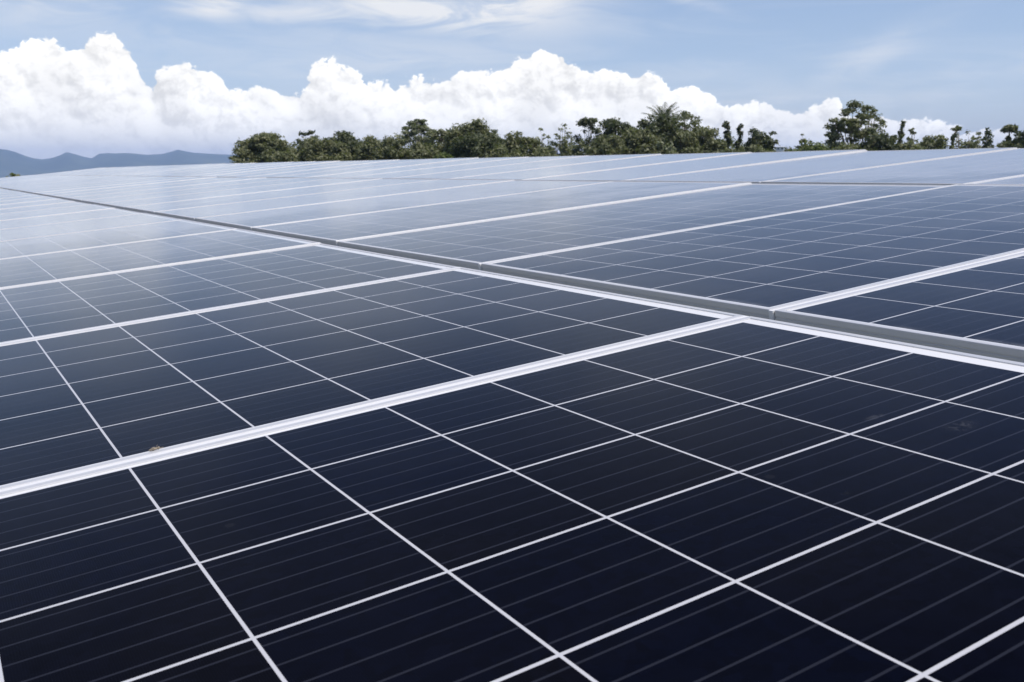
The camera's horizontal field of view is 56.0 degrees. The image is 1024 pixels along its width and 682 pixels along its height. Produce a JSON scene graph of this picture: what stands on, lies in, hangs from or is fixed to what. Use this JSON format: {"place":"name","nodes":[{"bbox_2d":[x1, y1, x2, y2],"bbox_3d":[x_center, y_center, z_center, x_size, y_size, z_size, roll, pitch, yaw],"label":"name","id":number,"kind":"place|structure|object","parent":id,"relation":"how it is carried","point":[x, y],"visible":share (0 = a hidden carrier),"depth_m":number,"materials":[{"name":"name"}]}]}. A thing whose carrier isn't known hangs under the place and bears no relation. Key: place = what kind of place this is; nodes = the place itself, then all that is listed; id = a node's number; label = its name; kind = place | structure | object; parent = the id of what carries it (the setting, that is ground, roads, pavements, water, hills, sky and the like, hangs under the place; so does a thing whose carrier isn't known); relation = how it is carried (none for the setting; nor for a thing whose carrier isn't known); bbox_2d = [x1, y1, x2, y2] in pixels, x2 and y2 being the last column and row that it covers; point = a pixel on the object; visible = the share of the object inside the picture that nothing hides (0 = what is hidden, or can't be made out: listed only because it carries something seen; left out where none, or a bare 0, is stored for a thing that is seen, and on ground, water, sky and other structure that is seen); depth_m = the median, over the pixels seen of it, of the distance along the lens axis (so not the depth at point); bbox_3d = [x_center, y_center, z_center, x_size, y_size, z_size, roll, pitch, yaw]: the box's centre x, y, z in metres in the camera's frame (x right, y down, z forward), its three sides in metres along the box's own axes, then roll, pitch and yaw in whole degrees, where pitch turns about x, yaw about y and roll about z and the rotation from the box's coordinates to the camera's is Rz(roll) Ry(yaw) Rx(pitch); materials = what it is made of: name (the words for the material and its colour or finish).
{"place":"outdoors","nodes":[
{"label":"outdoors","id":0,"kind":"place"},
{"bbox_2d":[0,149,238,177],"bbox_3d":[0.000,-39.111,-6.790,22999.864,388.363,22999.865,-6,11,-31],"label":"mountains","id":1,"kind":"structure","parent":0,"point":[16,163],"depth_m":7763.09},
{"bbox_2d":[0,0,1023,158],"label":"sky","id":2,"kind":"structure","parent":0,"point":[85,78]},
{"bbox_3d":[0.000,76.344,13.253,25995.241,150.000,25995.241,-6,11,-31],"label":"ground","id":3,"kind":"structure","parent":0,"visible":0},
{"bbox_2d":[227,131,302,163],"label":"tree","id":4,"kind":"object","parent":3,"relation":"on","point":[246,150],"visible":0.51,"depth_m":110.42,"materials":[{"name":"green plant"}]},
{"bbox_2d":[251,145,282,162],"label":"tree","id":5,"kind":"object","parent":3,"relation":"on","point":[258,159],"visible":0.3,"depth_m":109.43,"materials":[{"name":"green plant"}]},
{"bbox_2d":[265,148,302,162],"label":"bush","id":6,"kind":"object","parent":3,"relation":"on","point":[286,156],"visible":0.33,"depth_m":105.80,"materials":[{"name":"green plant"}]},
{"bbox_2d":[296,130,319,154],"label":"tree","id":7,"kind":"object","parent":3,"relation":"on","point":[299,141],"visible":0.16,"depth_m":116.34,"materials":[{"name":"green plant"}]},
{"bbox_2d":[297,136,353,161],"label":"tree","id":8,"kind":"object","parent":3,"relation":"on","point":[315,147],"visible":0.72,"depth_m":110.13,"materials":[{"name":"green plant"}]},
{"bbox_2d":[323,130,365,154],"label":"tree","id":9,"kind":"object","parent":3,"relation":"on","point":[345,137],"visible":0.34,"depth_m":118.12,"materials":[{"name":"green plant"}]},
{"bbox_2d":[350,135,393,160],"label":"tree","id":10,"kind":"object","parent":3,"relation":"on","point":[363,151],"visible":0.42,"depth_m":112.00,"materials":[{"name":"green plant"}]},
{"bbox_2d":[372,133,411,159],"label":"tree","id":11,"kind":"object","parent":3,"relation":"on","point":[394,151],"visible":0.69,"depth_m":108.33,"materials":[{"name":"green plant"}]},
{"bbox_2d":[399,140,439,159],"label":"bush","id":12,"kind":"object","parent":3,"relation":"on","point":[419,150],"visible":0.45,"depth_m":108.47,"materials":[{"name":"green plant"}]},
{"bbox_2d":[401,118,438,146],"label":"tree","id":13,"kind":"object","parent":3,"relation":"on","point":[417,126],"visible":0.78,"depth_m":123.72,"materials":[{"name":"green plant"}]},
{"bbox_2d":[426,128,448,154],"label":"tree","id":14,"kind":"object","parent":3,"relation":"on","point":[440,132],"visible":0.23,"depth_m":114.89,"materials":[{"name":"green plant"}]},
{"bbox_2d":[440,118,502,154],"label":"tree","id":15,"kind":"object","parent":3,"relation":"on","point":[476,126],"visible":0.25,"depth_m":110.54,"materials":[{"name":"green plant"}]},
{"bbox_2d":[447,132,507,157],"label":"tree","id":16,"kind":"object","parent":3,"relation":"on","point":[475,145],"visible":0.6,"depth_m":104.10,"materials":[{"name":"green plant"}]},
{"bbox_2d":[483,144,522,157],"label":"bush","id":17,"kind":"object","parent":3,"relation":"on","point":[501,151],"visible":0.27,"depth_m":101.50,"materials":[{"name":"green plant"}]},
{"bbox_2d":[0,149,1023,491],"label":"support structure","id":18,"kind":"object","parent":3,"relation":"on","point":[772,313],"visible":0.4,"depth_m":1.79,"materials":[{"name":"metal"}]},
{"bbox_2d":[0,195,46,200],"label":"solar panel","id":19,"kind":"object","parent":18,"relation":"attached to","point":[19,197],"visible":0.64,"depth_m":10.33,"materials":[{"name":"glass"}]},
{"bbox_2d":[0,196,59,204],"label":"solar panel","id":20,"kind":"object","parent":18,"relation":"attached to","point":[25,200],"visible":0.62,"depth_m":9.46,"materials":[{"name":"glass"}]},
{"bbox_2d":[0,199,70,208],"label":"solar panel","id":21,"kind":"object","parent":18,"relation":"attached to","point":[3,206],"visible":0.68,"depth_m":8.61,"materials":[{"name":"glass"}]},
{"bbox_2d":[0,201,87,213],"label":"solar panel","id":22,"kind":"object","parent":18,"relation":"attached to","point":[36,207],"visible":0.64,"depth_m":7.78,"materials":[{"name":"glass"}]},
{"bbox_2d":[0,176,109,186],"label":"solar panel","id":23,"kind":"object","parent":18,"relation":"attached to","point":[55,181],"visible":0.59,"depth_m":17.70,"materials":[{"name":"glass"}]},
{"bbox_2d":[0,204,112,220],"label":"solar panel","id":24,"kind":"object","parent":18,"relation":"attached to","point":[45,212],"visible":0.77,"depth_m":6.87,"materials":[{"name":"glass"}]},
{"bbox_2d":[0,176,119,188],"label":"solar panel","id":25,"kind":"object","parent":18,"relation":"attached to","point":[58,181],"visible":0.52,"depth_m":16.90,"materials":[{"name":"glass"}]},
{"bbox_2d":[3,176,131,188],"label":"solar panel","id":26,"kind":"object","parent":18,"relation":"attached to","point":[65,182],"visible":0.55,"depth_m":16.04,"materials":[{"name":"glass"}]},
{"bbox_2d":[0,208,140,228],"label":"solar panel","id":27,"kind":"object","parent":18,"relation":"attached to","point":[40,220],"visible":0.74,"depth_m":6.03,"materials":[{"name":"glass"}]},
{"bbox_2d":[8,176,145,189],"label":"solar panel","id":28,"kind":"object","parent":18,"relation":"attached to","point":[74,182],"visible":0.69,"depth_m":15.18,"materials":[{"name":"glass"}]},
{"bbox_2d":[13,176,161,190],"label":"solar panel","id":29,"kind":"object","parent":18,"relation":"attached to","point":[85,183],"visible":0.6,"depth_m":14.34,"materials":[{"name":"glass"}]},
{"bbox_2d":[0,213,181,240],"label":"solar panel","id":30,"kind":"object","parent":18,"relation":"attached to","point":[69,227],"visible":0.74,"depth_m":5.15,"materials":[{"name":"glass"}]},
{"bbox_2d":[19,176,173,192],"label":"solar panel","id":31,"kind":"object","parent":18,"relation":"attached to","point":[93,183],"visible":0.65,"depth_m":13.50,"materials":[{"name":"glass"}]},
{"bbox_2d":[26,176,188,193],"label":"solar panel","id":32,"kind":"object","parent":18,"relation":"attached to","point":[76,187],"visible":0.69,"depth_m":12.62,"materials":[{"name":"glass"}]},
{"bbox_2d":[0,219,237,258],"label":"solar panel","id":33,"kind":"object","parent":18,"relation":"attached to","point":[74,240],"visible":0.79,"depth_m":4.27,"materials":[{"name":"glass"}]},
{"bbox_2d":[34,177,210,194],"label":"solar panel","id":34,"kind":"object","parent":18,"relation":"attached to","point":[108,186],"visible":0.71,"depth_m":11.76,"materials":[{"name":"glass"}]},
{"bbox_2d":[43,177,234,196],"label":"solar panel","id":35,"kind":"object","parent":18,"relation":"attached to","point":[112,188],"visible":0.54,"depth_m":10.96,"materials":[{"name":"glass"}]},
{"bbox_2d":[0,229,319,287],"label":"solar panel","id":36,"kind":"object","parent":18,"relation":"attached to","point":[39,268],"visible":0.73,"depth_m":3.38,"materials":[{"name":"glass"}]},
{"bbox_2d":[54,177,265,199],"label":"solar panel","id":37,"kind":"object","parent":18,"relation":"attached to","point":[149,187],"visible":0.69,"depth_m":10.09,"materials":[{"name":"glass"}]},
{"bbox_2d":[112,163,224,175],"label":"solar panel","id":38,"kind":"object","parent":18,"relation":"attached to","point":[166,169],"visible":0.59,"depth_m":18.67,"materials":[{"name":"glass"}]},
{"bbox_2d":[67,177,289,201],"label":"solar panel","id":39,"kind":"object","parent":18,"relation":"attached to","point":[78,199],"visible":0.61,"depth_m":9.24,"materials":[{"name":"glass"}]},
{"bbox_2d":[123,163,236,175],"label":"solar panel","id":40,"kind":"object","parent":18,"relation":"attached to","point":[179,169],"visible":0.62,"depth_m":17.85,"materials":[{"name":"glass"}]},
{"bbox_2d":[132,163,249,175],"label":"solar panel","id":41,"kind":"object","parent":18,"relation":"attached to","point":[190,169],"visible":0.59,"depth_m":17.00,"materials":[{"name":"glass"}]},
{"bbox_2d":[82,178,330,204],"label":"solar panel","id":42,"kind":"object","parent":18,"relation":"attached to","point":[171,193],"visible":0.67,"depth_m":8.39,"materials":[{"name":"glass"}]},
{"bbox_2d":[145,162,271,175],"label":"solar panel","id":43,"kind":"object","parent":18,"relation":"attached to","point":[204,169],"visible":0.44,"depth_m":16.20,"materials":[{"name":"glass"}]},
{"bbox_2d":[158,162,287,175],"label":"solar panel","id":44,"kind":"object","parent":18,"relation":"attached to","point":[223,168],"visible":0.44,"depth_m":15.32,"materials":[{"name":"glass"}]},
{"bbox_2d":[0,243,456,342],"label":"solar panel","id":45,"kind":"object","parent":18,"relation":"attached to","point":[51,308],"visible":0.76,"depth_m":2.50,"materials":[{"name":"glass"}]},
{"bbox_2d":[101,178,382,209],"bbox_3d":[-2.114,-1.163,7.584,1.958,0.041,0.988,-12,15,-30],"label":"solar panel","id":46,"kind":"object","parent":18,"relation":"attached to","point":[145,201],"visible":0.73,"depth_m":7.53,"materials":[{"name":"glass"}]},
{"bbox_2d":[173,161,313,176],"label":"solar panel","id":47,"kind":"object","parent":18,"relation":"attached to","point":[239,168],"visible":0.5,"depth_m":14.47,"materials":[{"name":"glass"}]},
{"bbox_2d":[184,161,333,176],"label":"solar panel","id":48,"kind":"object","parent":18,"relation":"attached to","point":[262,168],"visible":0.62,"depth_m":13.60,"materials":[{"name":"glass"}]},
{"bbox_2d":[124,179,436,213],"bbox_3d":[-1.593,-1.016,6.743,1.958,0.042,0.988,-12,15,-30],"label":"solar panel","id":49,"kind":"object","parent":18,"relation":"attached to","point":[151,208],"visible":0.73,"depth_m":6.68,"materials":[{"name":"glass"}]},
{"bbox_2d":[201,160,364,176],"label":"solar panel","id":50,"kind":"object","parent":18,"relation":"attached to","point":[274,169],"visible":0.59,"depth_m":12.78,"materials":[{"name":"glass"}]},
{"bbox_2d":[223,159,398,176],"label":"solar panel","id":51,"kind":"object","parent":18,"relation":"attached to","point":[304,168],"visible":0.55,"depth_m":11.93,"materials":[{"name":"glass"}]},
{"bbox_2d":[155,179,510,220],"bbox_3d":[-1.072,-0.871,5.902,1.958,0.040,0.988,-12,15,-30],"label":"solar panel","id":52,"kind":"object","parent":18,"relation":"attached to","point":[192,213],"visible":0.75,"depth_m":5.83,"materials":[{"name":"glass"}]},
{"bbox_2d":[249,159,427,177],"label":"solar panel","id":53,"kind":"object","parent":18,"relation":"attached to","point":[333,168],"visible":0.54,"depth_m":11.10,"materials":[{"name":"glass"}]},
{"bbox_2d":[0,267,744,489],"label":"solar panel","id":54,"kind":"object","parent":18,"relation":"attached to","point":[76,401],"visible":0.76,"depth_m":1.58,"materials":[{"name":"glass"}]},
{"bbox_2d":[272,157,477,177],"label":"solar panel","id":55,"kind":"object","parent":18,"relation":"attached to","point":[428,161],"visible":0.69,"depth_m":10.22,"materials":[{"name":"glass"}]},
{"bbox_2d":[195,180,609,230],"bbox_3d":[-0.551,-0.724,5.061,1.958,0.040,0.988,-12,15,-30],"label":"solar panel","id":56,"kind":"object","parent":18,"relation":"attached to","point":[245,220],"visible":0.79,"depth_m":4.97,"materials":[{"name":"glass"}]},
{"bbox_2d":[305,157,522,177],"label":"solar panel","id":57,"kind":"object","parent":18,"relation":"attached to","point":[406,168],"visible":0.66,"depth_m":9.39,"materials":[{"name":"glass"}]},
{"bbox_2d":[345,155,587,178],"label":"solar panel","id":58,"kind":"object","parent":18,"relation":"attached to","point":[455,167],"visible":0.58,"depth_m":8.55,"materials":[{"name":"glass"}]},
{"bbox_2d":[252,181,749,245],"bbox_3d":[-0.030,-0.578,4.220,1.958,0.042,0.988,-12,15,-30],"label":"solar panel","id":59,"kind":"object","parent":18,"relation":"attached to","point":[330,230],"visible":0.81,"depth_m":4.11,"materials":[{"name":"glass"}]},
{"bbox_2d":[0,316,1023,681],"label":"solar panel","id":60,"kind":"object","parent":18,"relation":"attached to","point":[750,498],"visible":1,"depth_m":0.83,"materials":[{"name":"glass"}]},
{"bbox_2d":[390,154,655,178],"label":"solar panel","id":61,"kind":"object","parent":18,"relation":"attached to","point":[512,167],"visible":0.64,"depth_m":7.69,"materials":[{"name":"glass"}]},
{"bbox_2d":[451,152,748,179],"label":"solar panel","id":62,"kind":"object","parent":18,"relation":"attached to","point":[581,168],"visible":0.61,"depth_m":6.85,"materials":[{"name":"glass"}]},
{"bbox_2d":[337,183,947,269],"bbox_3d":[0.491,-0.430,3.380,1.958,0.040,0.988,-12,14,-30],"label":"solar panel","id":63,"kind":"object","parent":18,"relation":"attached to","point":[473,245],"visible":0.68,"depth_m":3.23,"materials":[{"name":"glass"}]},
{"bbox_2d":[527,149,865,180],"bbox_3d":[1.160,-1.089,6.058,1.958,0.041,0.988,-12,14,-30],"label":"solar panel","id":64,"kind":"object","parent":18,"relation":"attached to","point":[646,171],"visible":0.66,"depth_m":5.99,"materials":[{"name":"glass"}]},
{"bbox_2d":[481,184,1023,318],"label":"solar panel","id":65,"kind":"object","parent":18,"relation":"attached to","point":[759,267],"visible":0.84,"depth_m":2.27,"materials":[{"name":"glass"}]},
{"bbox_2d":[623,147,1016,183],"bbox_3d":[1.682,-0.940,5.218,1.958,0.042,0.988,-12,15,-30],"label":"solar panel","id":66,"kind":"object","parent":18,"relation":"attached to","point":[756,173],"visible":0.66,"depth_m":5.13,"materials":[{"name":"glass"}]},
{"bbox_2d":[761,148,1023,184],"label":"solar panel","id":67,"kind":"object","parent":18,"relation":"attached to","point":[971,168],"visible":0.67,"depth_m":4.19,"materials":[{"name":"glass"}]},
{"bbox_2d":[775,252,1023,362],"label":"solar panel","id":68,"kind":"object","parent":18,"relation":"attached to","point":[976,308],"visible":0.78,"depth_m":1.55,"materials":[{"name":"glass"}]},
{"bbox_2d":[969,175,1023,184],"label":"solar panel","id":69,"kind":"object","parent":18,"relation":"attached to","point":[1017,180],"visible":0.28,"depth_m":3.47,"materials":[{"name":"glass"}]},
{"bbox_2d":[503,131,543,156],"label":"tree","id":70,"kind":"object","parent":3,"relation":"on","point":[522,144],"visible":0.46,"depth_m":112.58,"materials":[{"name":"green plant"}]},
{"bbox_2d":[530,147,558,156],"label":"bush","id":71,"kind":"object","parent":3,"relation":"on","point":[543,152],"visible":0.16,"depth_m":101.70,"materials":[{"name":"green plant"}]},
{"bbox_2d":[548,123,576,155],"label":"tree","id":72,"kind":"object","parent":3,"relation":"on","point":[567,136],"visible":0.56,"depth_m":127.28,"materials":[{"name":"green plant"}]},
{"bbox_2d":[558,137,571,155],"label":"tree","id":73,"kind":"object","parent":3,"relation":"on","point":[564,151],"visible":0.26,"depth_m":103.64,"materials":[{"name":"green plant"}]},
{"bbox_2d":[571,117,601,155],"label":"tree","id":74,"kind":"object","parent":3,"relation":"on","point":[584,122],"visible":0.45,"depth_m":108.63,"materials":[{"name":"green plant"}]},
{"bbox_2d":[580,134,629,155],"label":"tree","id":75,"kind":"object","parent":3,"relation":"on","point":[601,145],"visible":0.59,"depth_m":102.59,"materials":[{"name":"green plant"}]},
{"bbox_2d":[593,117,634,154],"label":"tree","id":76,"kind":"object","parent":3,"relation":"on","point":[612,126],"visible":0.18,"depth_m":114.18,"materials":[{"name":"green plant"}]},
{"bbox_2d":[620,127,663,154],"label":"tree","id":77,"kind":"object","parent":3,"relation":"on","point":[635,141],"visible":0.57,"depth_m":103.74,"materials":[{"name":"green plant"}]},
{"bbox_2d":[287,134,1022,157],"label":"woodland","id":78,"kind":"object","parent":3,"relation":"on","point":[582,142],"visible":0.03,"depth_m":133.50,"materials":[{"name":"green plant"}]},
{"bbox_2d":[634,112,681,152],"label":"tree","id":79,"kind":"object","parent":3,"relation":"on","point":[661,127],"visible":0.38,"depth_m":106.01,"materials":[{"name":"green plant"}]},
{"bbox_2d":[641,101,687,119],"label":"palm tree","id":80,"kind":"object","parent":3,"relation":"on","point":[661,110],"visible":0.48,"depth_m":109.42,"materials":[{"name":"green plant"}]},
{"bbox_2d":[653,141,678,153],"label":"bush","id":81,"kind":"object","parent":3,"relation":"on","point":[668,148],"visible":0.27,"depth_m":100.62,"materials":[{"name":"green plant"}]},
{"bbox_2d":[663,129,705,153],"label":"tree","id":82,"kind":"object","parent":3,"relation":"on","point":[686,139],"visible":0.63,"depth_m":105.20,"materials":[{"name":"green plant"}]},
{"bbox_2d":[668,110,709,133],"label":"tree","id":83,"kind":"object","parent":3,"relation":"on","point":[694,123],"visible":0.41,"depth_m":118.41,"materials":[{"name":"green plant"}]},
{"bbox_2d":[689,126,727,152],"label":"tree","id":84,"kind":"object","parent":3,"relation":"on","point":[712,144],"visible":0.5,"depth_m":106.54,"materials":[{"name":"green plant"}]},
{"bbox_2d":[722,121,731,150],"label":"tree","id":85,"kind":"object","parent":3,"relation":"on","point":[727,136],"visible":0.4,"depth_m":106.99,"materials":[{"name":"green plant"}]},
{"bbox_2d":[732,123,743,150],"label":"tree","id":86,"kind":"object","parent":3,"relation":"on","point":[740,133],"visible":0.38,"depth_m":107.60,"materials":[{"name":"green plant"}]},
{"bbox_2d":[744,128,779,151],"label":"tree","id":87,"kind":"object","parent":3,"relation":"on","point":[765,140],"visible":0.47,"depth_m":105.85,"materials":[{"name":"green plant"}]},
{"bbox_2d":[788,139,830,151],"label":"bush","id":88,"kind":"object","parent":3,"relation":"on","point":[817,146],"visible":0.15,"depth_m":98.89,"materials":[{"name":"green plant"}]},
{"bbox_2d":[822,100,878,149],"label":"tree","id":89,"kind":"object","parent":3,"relation":"on","point":[853,126],"visible":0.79,"depth_m":102.72,"materials":[{"name":"green plant"}]},
{"bbox_2d":[828,141,877,150],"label":"bush","id":90,"kind":"object","parent":3,"relation":"on","point":[842,146],"visible":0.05,"depth_m":96.42,"materials":[{"name":"green plant"}]},
{"bbox_2d":[857,106,886,149],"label":"tree","id":91,"kind":"object","parent":3,"relation":"on","point":[876,119],"visible":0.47,"depth_m":107.68,"materials":[{"name":"green plant"}]},
{"bbox_2d":[857,127,901,150],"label":"bush","id":92,"kind":"object","parent":3,"relation":"on","point":[878,141],"visible":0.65,"depth_m":98.03,"materials":[{"name":"green plant"}]},
{"bbox_2d":[897,119,905,148],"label":"tree","id":93,"kind":"object","parent":3,"relation":"on","point":[901,134],"visible":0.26,"depth_m":101.82,"materials":[{"name":"green plant"}]},
{"bbox_2d":[895,140,925,149],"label":"bush","id":94,"kind":"object","parent":3,"relation":"on","point":[910,145],"visible":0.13,"depth_m":97.77,"materials":[{"name":"green plant"}]},
{"bbox_2d":[920,134,948,149],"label":"bush","id":95,"kind":"object","parent":3,"relation":"on","point":[931,142],"visible":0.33,"depth_m":100.38,"materials":[{"name":"green plant"}]},
{"bbox_2d":[956,129,979,148],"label":"tree","id":96,"kind":"object","parent":3,"relation":"on","point":[968,143],"visible":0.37,"depth_m":99.24,"materials":[{"name":"green plant"}]},
{"bbox_2d":[981,127,994,147],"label":"tree","id":97,"kind":"object","parent":3,"relation":"on","point":[988,142],"visible":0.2,"depth_m":96.81,"materials":[{"name":"green plant"}]},
{"bbox_2d":[999,124,1018,144],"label":"tree","id":98,"kind":"object","parent":3,"relation":"on","point":[1009,128],"visible":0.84,"depth_m":97.44,"materials":[{"name":"green plant"}]},
{"bbox_2d":[995,140,1022,147],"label":"bush","id":99,"kind":"object","parent":3,"relation":"on","point":[1004,144],"visible":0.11,"depth_m":96.25,"materials":[{"name":"green plant"}]},
{"bbox_2d":[1011,129,1023,147],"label":"tree","id":100,"kind":"object","parent":3,"relation":"on","point":[1018,138],"visible":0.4,"depth_m":95.33,"materials":[{"name":"green plant"}]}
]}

